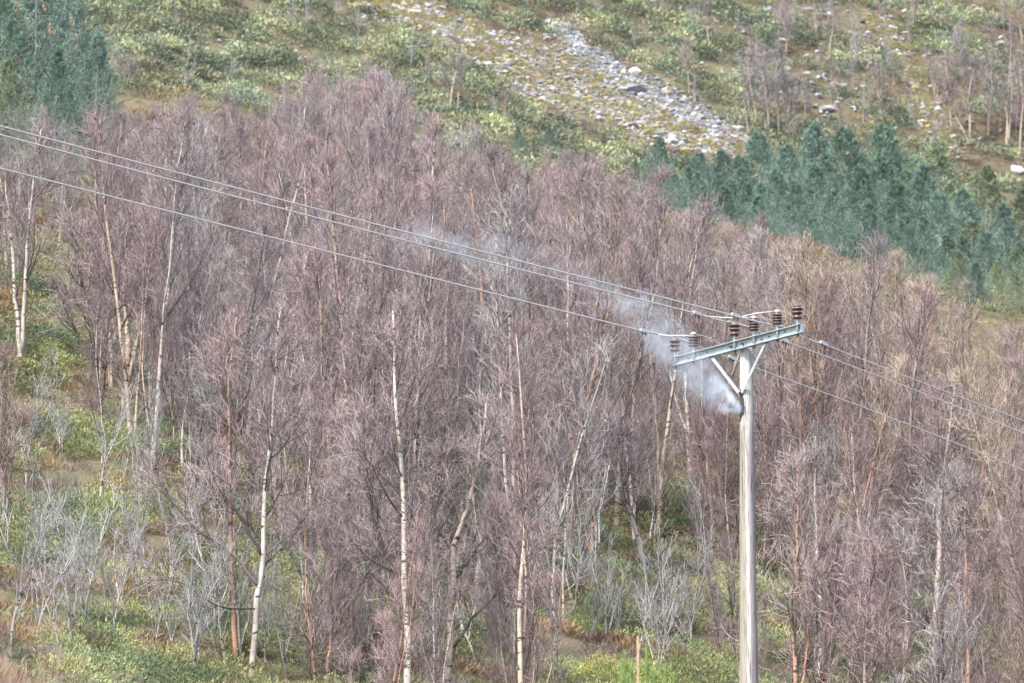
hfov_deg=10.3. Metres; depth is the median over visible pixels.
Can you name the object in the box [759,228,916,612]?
birch tree
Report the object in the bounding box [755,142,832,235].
spruce tree
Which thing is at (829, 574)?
birch tree
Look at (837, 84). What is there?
bare tree
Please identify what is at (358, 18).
bare tree
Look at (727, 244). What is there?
birch tree
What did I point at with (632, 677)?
pine sapling
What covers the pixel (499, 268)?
birch tree
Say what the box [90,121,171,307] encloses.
birch tree
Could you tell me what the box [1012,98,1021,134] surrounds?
bare tree
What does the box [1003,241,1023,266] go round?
spruce tree
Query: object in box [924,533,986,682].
birch tree
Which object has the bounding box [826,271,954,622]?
birch tree
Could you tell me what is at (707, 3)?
bare tree
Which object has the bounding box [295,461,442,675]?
birch tree
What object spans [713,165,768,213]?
spruce tree
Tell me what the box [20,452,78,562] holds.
sapling
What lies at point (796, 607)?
birch tree
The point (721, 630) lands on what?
sapling
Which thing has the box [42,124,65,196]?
birch tree
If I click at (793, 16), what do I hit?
bare tree
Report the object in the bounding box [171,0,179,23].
bare tree
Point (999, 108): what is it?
bare tree
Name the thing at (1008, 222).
spruce tree
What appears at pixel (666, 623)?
sapling
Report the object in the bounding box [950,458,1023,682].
birch tree
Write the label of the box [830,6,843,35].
bare tree
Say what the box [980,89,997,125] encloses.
bare tree
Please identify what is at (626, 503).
birch tree
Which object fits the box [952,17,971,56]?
bare tree
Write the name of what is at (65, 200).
birch tree
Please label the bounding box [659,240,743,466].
birch tree
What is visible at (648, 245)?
birch tree
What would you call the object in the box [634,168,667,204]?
spruce tree
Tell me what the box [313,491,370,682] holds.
birch tree
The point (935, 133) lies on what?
bare tree
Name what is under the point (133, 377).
sapling
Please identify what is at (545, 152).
birch tree
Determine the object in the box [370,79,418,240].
birch tree
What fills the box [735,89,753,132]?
bare tree
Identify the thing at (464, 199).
birch tree
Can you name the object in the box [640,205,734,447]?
birch tree
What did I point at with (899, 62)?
bare tree
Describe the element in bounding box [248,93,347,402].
birch tree
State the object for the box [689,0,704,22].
bare tree
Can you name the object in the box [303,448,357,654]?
birch tree
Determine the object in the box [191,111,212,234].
birch tree
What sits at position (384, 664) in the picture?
birch tree
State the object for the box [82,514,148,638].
sapling
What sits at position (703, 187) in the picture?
spruce tree
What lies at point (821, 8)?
bare tree
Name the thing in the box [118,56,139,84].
bare tree
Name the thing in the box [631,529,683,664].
sapling
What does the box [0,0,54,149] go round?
spruce tree
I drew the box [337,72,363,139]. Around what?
birch tree
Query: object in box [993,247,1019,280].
spruce tree
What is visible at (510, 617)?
sapling
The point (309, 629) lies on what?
birch tree
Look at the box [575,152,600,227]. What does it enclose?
birch tree
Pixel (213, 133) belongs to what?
birch tree
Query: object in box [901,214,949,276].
spruce tree
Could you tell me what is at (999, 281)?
spruce tree
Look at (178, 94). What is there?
woodland heather
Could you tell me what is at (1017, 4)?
bare tree
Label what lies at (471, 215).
birch tree
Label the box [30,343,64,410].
sapling
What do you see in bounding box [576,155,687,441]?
birch tree
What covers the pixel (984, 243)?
spruce tree
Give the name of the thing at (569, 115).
bare tree
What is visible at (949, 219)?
spruce tree
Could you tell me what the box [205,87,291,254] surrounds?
birch tree
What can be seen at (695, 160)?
spruce tree
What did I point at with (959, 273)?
spruce tree
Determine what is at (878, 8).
bare tree
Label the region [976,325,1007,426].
birch tree
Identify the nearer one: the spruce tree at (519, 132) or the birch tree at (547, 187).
the birch tree at (547, 187)
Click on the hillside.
(82, 474)
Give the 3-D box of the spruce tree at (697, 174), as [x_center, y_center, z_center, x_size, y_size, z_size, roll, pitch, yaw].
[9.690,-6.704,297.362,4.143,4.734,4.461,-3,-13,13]
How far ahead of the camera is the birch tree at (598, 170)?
159.37 m
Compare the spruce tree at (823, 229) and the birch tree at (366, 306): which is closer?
the birch tree at (366, 306)
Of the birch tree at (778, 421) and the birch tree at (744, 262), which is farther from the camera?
the birch tree at (744, 262)
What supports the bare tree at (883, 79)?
on the hillside
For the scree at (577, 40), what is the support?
on the hillside
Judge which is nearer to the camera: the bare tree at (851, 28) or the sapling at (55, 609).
the sapling at (55, 609)
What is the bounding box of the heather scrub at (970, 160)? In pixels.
[83,0,1023,232]
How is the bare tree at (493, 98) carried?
on the hillside
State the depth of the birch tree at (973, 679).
106.63 m
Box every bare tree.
[113,47,140,87]
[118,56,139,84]
[130,34,141,63]
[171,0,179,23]
[179,37,197,87]
[230,58,236,87]
[235,77,247,102]
[280,72,289,110]
[286,0,301,24]
[304,0,311,34]
[335,0,343,15]
[354,0,362,34]
[407,25,421,67]
[424,55,433,90]
[433,29,469,103]
[437,54,470,108]
[487,85,496,109]
[498,91,510,111]
[565,101,574,127]
[585,70,595,91]
[591,0,604,12]
[676,36,695,70]
[679,37,694,91]
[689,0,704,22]
[691,73,698,101]
[695,0,719,45]
[699,90,711,119]
[719,64,726,91]
[731,38,779,133]
[733,38,780,136]
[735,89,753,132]
[736,52,756,112]
[741,21,756,49]
[765,51,810,130]
[767,46,793,132]
[771,5,797,56]
[771,32,788,70]
[773,0,792,35]
[782,73,793,115]
[785,116,799,140]
[789,0,797,20]
[790,75,804,114]
[798,68,816,127]
[810,41,830,75]
[811,3,819,32]
[816,0,824,15]
[817,0,844,48]
[825,75,835,100]
[826,56,834,77]
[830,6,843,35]
[830,58,838,88]
[833,75,841,99]
[833,100,843,124]
[845,7,860,45]
[846,40,860,90]
[850,20,862,66]
[855,75,875,125]
[861,52,889,102]
[862,32,875,74]
[869,68,882,102]
[874,0,882,17]
[876,100,890,122]
[879,64,888,94]
[880,16,894,52]
[882,35,894,77]
[885,50,904,86]
[892,95,897,118]
[899,73,910,95]
[902,13,910,40]
[906,96,913,118]
[907,0,921,31]
[918,47,945,94]
[928,97,944,141]
[932,61,953,98]
[934,54,988,146]
[936,46,960,87]
[938,46,965,131]
[942,8,949,23]
[942,24,968,80]
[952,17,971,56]
[958,50,970,72]
[966,55,981,86]
[971,45,1009,138]
[979,60,994,93]
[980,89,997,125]
[984,13,997,61]
[988,59,1023,144]
[994,95,1003,123]
[995,0,1008,28]
[998,28,1020,73]
[1002,18,1023,73]
[1005,53,1023,161]
[1007,88,1023,135]
[1008,0,1023,45]
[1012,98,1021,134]
[1016,61,1023,83]
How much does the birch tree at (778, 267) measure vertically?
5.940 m
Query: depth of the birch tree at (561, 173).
168.42 m
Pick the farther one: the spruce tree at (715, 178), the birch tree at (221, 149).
the spruce tree at (715, 178)
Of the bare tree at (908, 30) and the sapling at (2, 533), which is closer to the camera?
the sapling at (2, 533)
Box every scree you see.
[347,0,756,161]
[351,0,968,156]
[540,18,760,151]
[857,8,968,155]
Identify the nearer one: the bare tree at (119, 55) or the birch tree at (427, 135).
the birch tree at (427, 135)
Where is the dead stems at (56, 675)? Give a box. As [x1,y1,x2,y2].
[23,620,95,682]
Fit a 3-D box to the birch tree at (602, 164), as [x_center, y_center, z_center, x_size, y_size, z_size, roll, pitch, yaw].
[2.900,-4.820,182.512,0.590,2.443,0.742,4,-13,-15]
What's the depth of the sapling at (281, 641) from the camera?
98.63 m
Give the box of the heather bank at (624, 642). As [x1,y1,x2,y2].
[0,278,1023,682]
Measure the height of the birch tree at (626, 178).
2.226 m
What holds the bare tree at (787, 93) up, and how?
on the hillside
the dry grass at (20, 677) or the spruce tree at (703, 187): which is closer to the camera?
the dry grass at (20, 677)
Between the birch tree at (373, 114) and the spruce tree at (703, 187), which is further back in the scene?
the spruce tree at (703, 187)
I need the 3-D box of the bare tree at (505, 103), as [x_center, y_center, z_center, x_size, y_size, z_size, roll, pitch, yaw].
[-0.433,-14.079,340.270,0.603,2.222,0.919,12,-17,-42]
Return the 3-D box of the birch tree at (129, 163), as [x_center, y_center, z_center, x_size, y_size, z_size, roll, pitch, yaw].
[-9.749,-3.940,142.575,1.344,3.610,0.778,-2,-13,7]
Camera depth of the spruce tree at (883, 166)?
295.85 m
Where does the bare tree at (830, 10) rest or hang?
on the hillside
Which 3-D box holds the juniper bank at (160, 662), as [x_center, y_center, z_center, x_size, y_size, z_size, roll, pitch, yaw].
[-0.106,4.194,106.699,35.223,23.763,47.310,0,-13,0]
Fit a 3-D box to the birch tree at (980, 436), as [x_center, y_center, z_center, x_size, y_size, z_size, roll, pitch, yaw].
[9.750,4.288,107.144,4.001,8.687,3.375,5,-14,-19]
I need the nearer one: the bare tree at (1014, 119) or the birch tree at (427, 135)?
the birch tree at (427, 135)
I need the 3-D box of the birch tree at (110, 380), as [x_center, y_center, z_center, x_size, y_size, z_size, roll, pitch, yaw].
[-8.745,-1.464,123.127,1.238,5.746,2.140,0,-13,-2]
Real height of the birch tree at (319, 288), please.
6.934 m
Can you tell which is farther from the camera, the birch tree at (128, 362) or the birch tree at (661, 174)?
the birch tree at (661, 174)
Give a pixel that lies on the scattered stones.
(825, 108)
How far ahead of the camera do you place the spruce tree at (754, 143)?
310.12 m
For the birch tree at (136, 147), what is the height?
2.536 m
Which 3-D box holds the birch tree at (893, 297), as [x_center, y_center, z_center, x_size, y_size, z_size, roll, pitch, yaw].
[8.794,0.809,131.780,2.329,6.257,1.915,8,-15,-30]
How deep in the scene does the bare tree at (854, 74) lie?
365.20 m
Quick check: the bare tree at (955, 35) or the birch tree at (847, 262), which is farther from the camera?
the bare tree at (955, 35)
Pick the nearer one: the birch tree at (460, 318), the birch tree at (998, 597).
the birch tree at (998, 597)
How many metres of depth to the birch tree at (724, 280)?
127.59 m
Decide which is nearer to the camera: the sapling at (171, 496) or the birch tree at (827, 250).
the sapling at (171, 496)
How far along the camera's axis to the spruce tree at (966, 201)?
285.05 m
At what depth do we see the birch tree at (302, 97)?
158.56 m
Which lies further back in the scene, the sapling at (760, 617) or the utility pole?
the sapling at (760, 617)
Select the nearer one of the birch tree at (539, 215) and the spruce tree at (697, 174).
the birch tree at (539, 215)
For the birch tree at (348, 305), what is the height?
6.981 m
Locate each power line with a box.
[0,125,1023,420]
[0,134,1023,432]
[0,168,1023,470]
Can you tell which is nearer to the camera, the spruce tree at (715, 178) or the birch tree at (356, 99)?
the birch tree at (356, 99)
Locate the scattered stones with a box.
[118,0,1023,160]
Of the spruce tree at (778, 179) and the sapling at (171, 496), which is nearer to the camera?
the sapling at (171, 496)
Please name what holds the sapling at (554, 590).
on the hillside
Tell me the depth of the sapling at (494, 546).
109.36 m
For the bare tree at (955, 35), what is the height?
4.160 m
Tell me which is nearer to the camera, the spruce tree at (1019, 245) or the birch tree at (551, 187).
the birch tree at (551, 187)
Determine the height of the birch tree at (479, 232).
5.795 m
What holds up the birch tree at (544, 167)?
on the hillside
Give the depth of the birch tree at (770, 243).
155.81 m
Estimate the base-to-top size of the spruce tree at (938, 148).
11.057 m
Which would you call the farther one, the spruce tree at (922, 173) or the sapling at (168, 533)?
the spruce tree at (922, 173)
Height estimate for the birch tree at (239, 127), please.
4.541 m
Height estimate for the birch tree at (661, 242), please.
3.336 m
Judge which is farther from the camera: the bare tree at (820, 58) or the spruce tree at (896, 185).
the bare tree at (820, 58)
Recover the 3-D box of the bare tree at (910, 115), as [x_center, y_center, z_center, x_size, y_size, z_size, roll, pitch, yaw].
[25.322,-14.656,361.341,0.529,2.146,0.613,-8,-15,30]
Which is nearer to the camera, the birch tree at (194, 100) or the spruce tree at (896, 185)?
the birch tree at (194, 100)
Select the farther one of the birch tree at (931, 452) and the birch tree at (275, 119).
the birch tree at (275, 119)
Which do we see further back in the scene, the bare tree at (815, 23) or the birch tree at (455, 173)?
the bare tree at (815, 23)
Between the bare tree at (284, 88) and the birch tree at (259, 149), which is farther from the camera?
the bare tree at (284, 88)
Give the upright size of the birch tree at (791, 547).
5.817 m
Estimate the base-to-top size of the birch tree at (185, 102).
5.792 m
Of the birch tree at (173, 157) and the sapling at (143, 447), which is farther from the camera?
the birch tree at (173, 157)
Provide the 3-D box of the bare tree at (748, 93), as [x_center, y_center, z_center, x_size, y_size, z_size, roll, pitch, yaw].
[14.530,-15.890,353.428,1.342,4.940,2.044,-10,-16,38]
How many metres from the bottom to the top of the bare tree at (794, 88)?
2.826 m
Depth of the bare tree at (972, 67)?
369.52 m
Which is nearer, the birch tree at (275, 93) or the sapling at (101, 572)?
the sapling at (101, 572)
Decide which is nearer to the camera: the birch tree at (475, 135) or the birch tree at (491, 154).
the birch tree at (491, 154)
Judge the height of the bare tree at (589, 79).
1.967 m
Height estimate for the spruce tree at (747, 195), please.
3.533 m
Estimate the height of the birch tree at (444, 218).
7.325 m
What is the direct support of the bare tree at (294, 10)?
on the hillside
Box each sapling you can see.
[0,350,71,488]
[0,477,21,571]
[0,478,63,659]
[19,491,93,641]
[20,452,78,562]
[23,551,67,647]
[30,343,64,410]
[32,511,100,645]
[35,446,135,624]
[41,386,78,456]
[64,463,107,604]
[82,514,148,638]
[87,364,149,499]
[101,520,150,620]
[103,480,182,603]
[105,334,142,409]
[105,403,166,576]
[119,413,159,511]
[132,542,183,644]
[136,448,213,587]
[138,323,173,396]
[138,377,169,474]
[144,564,198,646]
[153,457,209,563]
[165,528,236,667]
[171,453,257,627]
[178,577,213,672]
[194,534,242,668]
[205,480,289,658]
[222,536,281,665]
[259,541,314,680]
[335,584,379,670]
[400,505,445,588]
[411,562,465,660]
[447,553,494,663]
[478,496,508,576]
[483,547,526,653]
[504,502,583,679]
[504,532,543,630]
[530,442,623,613]
[578,466,616,558]
[582,524,635,639]
[582,556,617,642]
[588,549,648,633]
[613,636,678,682]
[623,568,688,676]
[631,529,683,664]
[636,519,686,674]
[651,522,719,659]
[663,568,702,646]
[675,458,726,634]
[709,578,739,654]
[729,600,765,647]
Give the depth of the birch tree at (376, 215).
119.17 m
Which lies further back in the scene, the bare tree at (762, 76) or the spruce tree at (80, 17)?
the bare tree at (762, 76)
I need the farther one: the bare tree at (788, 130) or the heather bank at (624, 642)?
the bare tree at (788, 130)
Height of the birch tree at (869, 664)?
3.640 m
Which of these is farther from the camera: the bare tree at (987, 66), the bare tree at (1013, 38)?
the bare tree at (1013, 38)
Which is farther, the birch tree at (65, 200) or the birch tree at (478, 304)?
the birch tree at (65, 200)
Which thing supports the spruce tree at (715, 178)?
on the hillside
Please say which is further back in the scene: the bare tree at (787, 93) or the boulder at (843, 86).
the boulder at (843, 86)
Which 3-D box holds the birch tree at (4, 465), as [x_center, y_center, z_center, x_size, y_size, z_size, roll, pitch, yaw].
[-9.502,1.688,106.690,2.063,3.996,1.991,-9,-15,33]
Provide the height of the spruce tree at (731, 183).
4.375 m
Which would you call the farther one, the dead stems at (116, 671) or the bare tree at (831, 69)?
the bare tree at (831, 69)
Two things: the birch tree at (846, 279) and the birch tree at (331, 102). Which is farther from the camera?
the birch tree at (846, 279)
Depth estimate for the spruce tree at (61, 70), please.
153.19 m
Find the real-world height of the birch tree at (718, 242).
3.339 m
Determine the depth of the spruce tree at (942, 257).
186.64 m
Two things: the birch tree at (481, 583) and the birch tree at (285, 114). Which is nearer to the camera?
the birch tree at (481, 583)
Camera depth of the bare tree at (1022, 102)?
358.53 m
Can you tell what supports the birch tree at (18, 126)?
on the hillside
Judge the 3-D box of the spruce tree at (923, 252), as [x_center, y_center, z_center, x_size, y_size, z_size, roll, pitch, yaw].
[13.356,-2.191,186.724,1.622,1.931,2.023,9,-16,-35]
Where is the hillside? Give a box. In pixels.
[0,0,1023,682]
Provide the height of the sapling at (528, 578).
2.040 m
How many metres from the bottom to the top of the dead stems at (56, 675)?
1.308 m
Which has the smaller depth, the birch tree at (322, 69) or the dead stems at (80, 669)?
the dead stems at (80, 669)
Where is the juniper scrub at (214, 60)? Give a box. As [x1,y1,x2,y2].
[0,0,1023,246]
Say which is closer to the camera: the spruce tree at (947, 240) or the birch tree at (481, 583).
the birch tree at (481, 583)
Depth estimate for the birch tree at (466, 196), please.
141.50 m
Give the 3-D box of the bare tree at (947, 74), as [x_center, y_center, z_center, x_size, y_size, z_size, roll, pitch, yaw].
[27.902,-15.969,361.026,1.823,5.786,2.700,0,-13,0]
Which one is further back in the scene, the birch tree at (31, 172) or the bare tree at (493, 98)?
the bare tree at (493, 98)
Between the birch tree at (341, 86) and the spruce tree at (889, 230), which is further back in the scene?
the spruce tree at (889, 230)
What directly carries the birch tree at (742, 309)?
on the hillside
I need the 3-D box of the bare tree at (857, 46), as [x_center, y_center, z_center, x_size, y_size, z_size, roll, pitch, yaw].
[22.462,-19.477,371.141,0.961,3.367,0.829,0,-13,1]
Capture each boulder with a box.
[839,83,847,88]
[1010,165,1023,174]
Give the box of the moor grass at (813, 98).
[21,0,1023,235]
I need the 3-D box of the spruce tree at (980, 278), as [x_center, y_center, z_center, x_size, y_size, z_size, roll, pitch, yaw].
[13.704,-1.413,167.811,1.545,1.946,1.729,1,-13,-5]
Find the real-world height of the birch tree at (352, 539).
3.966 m
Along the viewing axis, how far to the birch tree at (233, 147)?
153.76 m
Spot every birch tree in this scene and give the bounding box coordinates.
[0,102,53,277]
[0,108,86,365]
[0,123,32,272]
[0,335,52,525]
[2,106,38,200]
[20,109,71,197]
[30,201,173,425]
[37,131,84,245]
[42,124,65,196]
[49,115,85,229]
[51,111,129,284]
[63,106,150,323]
[68,99,193,438]
[69,100,236,469]
[81,146,130,387]
[88,107,151,258]
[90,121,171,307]
[96,116,127,186]
[97,102,122,202]
[98,128,137,191]
[102,187,182,421]
[109,120,139,229]
[117,121,185,295]
[117,292,354,678]
[119,101,242,417]
[123,192,236,436]
[128,243,260,520]
[129,102,193,322]
[129,115,157,193]
[132,97,166,206]
[136,88,216,303]
[137,111,194,360]
[153,100,254,377]
[153,134,285,437]
[154,99,235,348]
[157,115,258,347]
[165,91,246,295]
[165,299,310,660]
[173,116,339,445]
[177,209,299,543]
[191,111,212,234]
[200,98,256,328]
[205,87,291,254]
[205,114,266,284]
[206,111,217,172]
[207,115,290,333]
[223,112,267,265]
[223,226,345,499]
[226,89,329,355]
[226,102,252,223]
[232,160,309,397]
[237,209,292,459]
[240,96,276,258]
[244,328,339,607]
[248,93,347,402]
[256,91,349,342]
[256,104,353,332]
[257,91,352,281]
[257,100,332,273]
[257,102,292,212]
[258,113,367,343]
[262,83,281,140]
[264,489,378,682]
[266,93,300,160]
[275,78,299,115]
[275,235,386,562]
[276,104,344,354]
[276,138,420,517]
[290,77,314,164]
[293,85,342,201]
[295,57,374,328]
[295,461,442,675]
[301,167,390,470]
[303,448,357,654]
[305,62,351,174]
[306,72,326,147]
[309,221,441,582]
[312,74,412,354]
[312,394,398,645]
[313,279,488,682]
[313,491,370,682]
[315,185,401,465]
[316,458,387,646]
[318,76,346,134]
[325,183,435,432]
[326,168,397,450]
[329,513,446,682]
[330,424,416,663]
[333,100,449,374]
[334,63,351,144]
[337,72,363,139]
[340,63,438,214]
[342,86,452,280]
[348,75,380,165]
[350,64,376,162]
[352,81,399,226]
[355,224,493,579]
[356,159,449,486]
[357,63,450,315]
[358,61,380,144]
[359,59,431,264]
[360,58,383,138]
[360,161,417,382]
[362,73,402,151]
[365,178,469,542]
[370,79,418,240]
[371,82,420,157]
[372,115,514,381]
[375,209,481,513]
[386,375,571,682]
[389,108,489,406]
[399,94,416,148]
[399,114,430,244]
[401,528,479,682]
[405,245,551,552]
[408,194,489,502]
[411,148,487,292]
[412,112,431,159]
[414,228,522,499]
[414,305,518,598]
[416,128,449,234]
[421,120,439,157]
[431,233,582,520]
[436,147,468,279]
[436,178,637,634]
[437,148,516,397]
[438,131,629,507]
[438,164,605,486]
[448,151,472,214]
[449,153,499,300]
[451,217,559,485]
[452,162,474,242]
[458,155,506,355]
[462,143,571,391]
[462,483,539,667]
[465,195,546,398]
[471,146,499,246]
[471,488,546,682]
[472,311,582,682]
[485,168,550,363]
[494,156,542,270]
[505,159,666,576]
[507,246,609,510]
[517,170,557,261]
[521,160,562,344]
[527,165,578,366]
[527,202,633,552]
[534,164,557,231]
[537,142,560,181]
[538,251,629,529]
[539,159,641,458]
[540,148,624,292]
[542,159,612,397]
[542,165,598,345]
[547,158,563,200]
[554,141,578,181]
[555,175,698,534]
[557,154,574,211]
[558,149,580,223]
[565,382,675,573]
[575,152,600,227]
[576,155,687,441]
[579,151,619,266]
[579,289,685,545]
[580,168,622,263]
[588,168,693,420]
[594,156,607,211]
[606,181,678,434]
[607,197,683,347]
[612,185,735,537]
[617,165,632,206]
[619,185,667,311]
[630,202,783,504]
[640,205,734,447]
[644,198,676,285]
[648,210,678,293]
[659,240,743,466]
[662,239,758,495]
[668,304,761,562]
[678,222,711,340]
[680,212,726,335]
[688,230,828,578]
[689,497,778,672]
[694,214,731,302]
[705,220,772,366]
[708,218,755,429]
[709,434,873,682]
[713,231,813,454]
[714,217,737,289]
[714,226,755,311]
[719,209,781,406]
[719,306,794,574]
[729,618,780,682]
[732,231,759,352]
[733,222,806,473]
[737,225,752,297]
[737,262,871,528]
[746,236,827,457]
[750,238,780,305]
[756,345,835,581]
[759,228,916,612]
[762,239,867,453]
[764,239,788,316]
[764,273,867,536]
[767,517,910,682]
[770,257,885,607]
[770,399,893,682]
[774,517,947,682]
[785,224,927,590]
[795,237,817,332]
[797,264,923,529]
[809,243,841,327]
[810,483,891,677]
[818,401,930,679]
[821,258,857,370]
[826,260,894,492]
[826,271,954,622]
[830,269,868,415]
[833,252,897,419]
[833,553,888,682]
[835,259,877,413]
[836,260,866,330]
[842,242,927,492]
[844,353,929,628]
[861,273,976,592]
[865,274,884,380]
[872,268,924,454]
[872,366,1000,668]
[876,454,993,682]
[877,273,930,461]
[881,508,936,682]
[896,441,1019,682]
[901,296,1009,613]
[905,271,948,367]
[916,293,964,466]
[917,272,946,379]
[923,304,976,443]
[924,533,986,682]
[926,353,1023,682]
[932,278,973,377]
[935,311,1022,566]
[939,548,989,682]
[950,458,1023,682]
[950,527,1022,682]
[954,319,1019,487]
[960,495,1023,682]
[970,351,1023,600]
[970,431,1023,680]
[972,317,1007,447]
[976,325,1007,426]
[987,316,1023,523]
[998,437,1023,606]
[1000,326,1012,383]
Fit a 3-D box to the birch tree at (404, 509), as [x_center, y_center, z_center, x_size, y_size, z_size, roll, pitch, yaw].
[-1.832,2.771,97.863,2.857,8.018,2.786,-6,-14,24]
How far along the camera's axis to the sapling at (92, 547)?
101.10 m
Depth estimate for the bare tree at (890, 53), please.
370.61 m
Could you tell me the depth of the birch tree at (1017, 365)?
123.02 m
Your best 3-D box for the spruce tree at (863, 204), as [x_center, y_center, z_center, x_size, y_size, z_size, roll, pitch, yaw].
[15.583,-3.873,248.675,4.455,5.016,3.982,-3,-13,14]
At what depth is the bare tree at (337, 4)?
354.34 m
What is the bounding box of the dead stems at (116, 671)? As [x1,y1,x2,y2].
[105,660,141,682]
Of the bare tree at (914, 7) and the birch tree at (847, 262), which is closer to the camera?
the birch tree at (847, 262)
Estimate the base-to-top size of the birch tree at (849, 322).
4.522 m
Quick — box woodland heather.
[0,46,1023,629]
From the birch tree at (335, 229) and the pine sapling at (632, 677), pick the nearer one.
the pine sapling at (632, 677)
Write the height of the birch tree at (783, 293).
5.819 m
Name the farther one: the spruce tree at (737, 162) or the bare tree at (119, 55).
the spruce tree at (737, 162)
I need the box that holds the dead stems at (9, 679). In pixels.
[0,599,48,682]
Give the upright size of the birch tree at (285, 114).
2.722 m
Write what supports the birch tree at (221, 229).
on the hillside
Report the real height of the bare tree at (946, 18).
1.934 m
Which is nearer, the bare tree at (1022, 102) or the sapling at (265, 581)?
the sapling at (265, 581)
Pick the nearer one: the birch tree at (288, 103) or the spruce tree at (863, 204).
the birch tree at (288, 103)
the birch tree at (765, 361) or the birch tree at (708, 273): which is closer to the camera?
the birch tree at (765, 361)
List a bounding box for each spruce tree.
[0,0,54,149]
[0,0,118,144]
[0,58,56,182]
[14,46,107,186]
[18,0,134,133]
[45,31,146,158]
[508,126,532,152]
[534,126,560,151]
[624,137,700,218]
[628,160,642,181]
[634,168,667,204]
[643,169,682,211]
[662,172,698,219]
[667,165,730,222]
[674,150,735,191]
[682,180,713,215]
[692,170,706,211]
[697,172,725,205]
[704,147,741,198]
[705,177,745,221]
[707,153,773,217]
[709,183,749,229]
[711,178,747,224]
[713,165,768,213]
[724,130,802,200]
[731,181,784,231]
[739,193,783,239]
[742,182,788,234]
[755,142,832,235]
[762,189,804,238]
[763,168,798,233]
[768,178,837,251]
[784,119,849,183]
[785,161,854,253]
[792,200,839,243]
[793,151,902,230]
[798,125,912,222]
[801,205,848,252]
[802,188,878,259]
[827,203,893,260]
[828,164,909,254]
[834,147,925,232]
[837,201,903,274]
[838,122,960,241]
[844,198,895,265]
[867,175,941,264]
[868,212,937,276]
[877,224,916,274]
[891,161,953,251]
[894,219,938,266]
[900,246,944,279]
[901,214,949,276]
[906,136,992,238]
[906,191,990,267]
[922,232,982,283]
[928,250,960,283]
[930,249,974,295]
[934,186,1012,257]
[938,256,975,287]
[939,234,987,287]
[948,218,1000,285]
[954,244,988,283]
[955,263,999,310]
[960,163,1023,261]
[964,230,1017,294]
[976,202,1023,265]
[980,261,1023,302]
[983,266,1023,296]
[989,269,1023,315]
[990,179,1023,256]
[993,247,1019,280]
[994,247,1023,286]
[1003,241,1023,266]
[1006,255,1023,292]
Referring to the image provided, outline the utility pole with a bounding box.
[670,305,803,682]
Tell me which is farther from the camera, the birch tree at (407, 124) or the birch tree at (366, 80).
the birch tree at (366, 80)
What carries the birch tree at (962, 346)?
on the hillside
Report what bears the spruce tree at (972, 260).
on the hillside
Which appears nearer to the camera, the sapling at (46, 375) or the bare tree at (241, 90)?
the sapling at (46, 375)
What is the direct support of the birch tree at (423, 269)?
on the hillside
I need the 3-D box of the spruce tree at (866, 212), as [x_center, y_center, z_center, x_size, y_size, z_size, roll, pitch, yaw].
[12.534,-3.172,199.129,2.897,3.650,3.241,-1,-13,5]
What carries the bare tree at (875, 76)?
on the hillside
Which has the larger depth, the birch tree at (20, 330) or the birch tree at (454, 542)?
the birch tree at (20, 330)
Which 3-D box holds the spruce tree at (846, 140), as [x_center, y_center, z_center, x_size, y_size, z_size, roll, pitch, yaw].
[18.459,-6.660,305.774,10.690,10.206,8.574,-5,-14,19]
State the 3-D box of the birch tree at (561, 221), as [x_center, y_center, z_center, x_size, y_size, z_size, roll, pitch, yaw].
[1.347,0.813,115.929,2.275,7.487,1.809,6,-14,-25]
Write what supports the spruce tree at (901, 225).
on the hillside
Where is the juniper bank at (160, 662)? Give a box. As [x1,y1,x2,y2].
[0,266,1023,682]
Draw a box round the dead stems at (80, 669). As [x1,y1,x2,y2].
[67,648,99,682]
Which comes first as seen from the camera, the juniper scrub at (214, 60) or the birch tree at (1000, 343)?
the birch tree at (1000, 343)
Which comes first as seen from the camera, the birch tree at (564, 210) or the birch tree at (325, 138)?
the birch tree at (325, 138)
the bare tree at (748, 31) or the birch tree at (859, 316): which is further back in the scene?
the bare tree at (748, 31)
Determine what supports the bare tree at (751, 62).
on the hillside
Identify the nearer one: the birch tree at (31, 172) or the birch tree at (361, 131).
the birch tree at (31, 172)
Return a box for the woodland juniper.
[0,42,1023,631]
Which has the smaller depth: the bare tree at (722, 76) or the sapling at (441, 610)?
the sapling at (441, 610)
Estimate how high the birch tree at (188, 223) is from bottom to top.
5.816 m
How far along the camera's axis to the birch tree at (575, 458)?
106.97 m
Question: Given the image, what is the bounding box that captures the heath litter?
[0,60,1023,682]
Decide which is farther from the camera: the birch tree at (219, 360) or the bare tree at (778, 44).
the bare tree at (778, 44)
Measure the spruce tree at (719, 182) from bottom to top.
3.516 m
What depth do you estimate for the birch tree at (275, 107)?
150.56 m
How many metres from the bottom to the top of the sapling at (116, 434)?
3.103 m
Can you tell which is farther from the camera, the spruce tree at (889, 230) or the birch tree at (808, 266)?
the spruce tree at (889, 230)
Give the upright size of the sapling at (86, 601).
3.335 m
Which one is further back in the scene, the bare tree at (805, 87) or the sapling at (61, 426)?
the bare tree at (805, 87)
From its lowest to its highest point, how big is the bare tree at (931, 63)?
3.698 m
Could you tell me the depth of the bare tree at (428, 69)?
341.21 m
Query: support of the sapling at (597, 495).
on the hillside
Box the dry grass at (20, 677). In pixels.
[0,624,139,682]
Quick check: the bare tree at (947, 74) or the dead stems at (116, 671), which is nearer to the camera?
the dead stems at (116, 671)
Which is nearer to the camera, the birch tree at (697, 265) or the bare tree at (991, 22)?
the birch tree at (697, 265)
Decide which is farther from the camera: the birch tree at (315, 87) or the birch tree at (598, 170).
the birch tree at (598, 170)
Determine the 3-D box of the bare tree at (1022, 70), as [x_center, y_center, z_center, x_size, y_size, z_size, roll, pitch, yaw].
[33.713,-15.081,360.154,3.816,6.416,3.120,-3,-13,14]

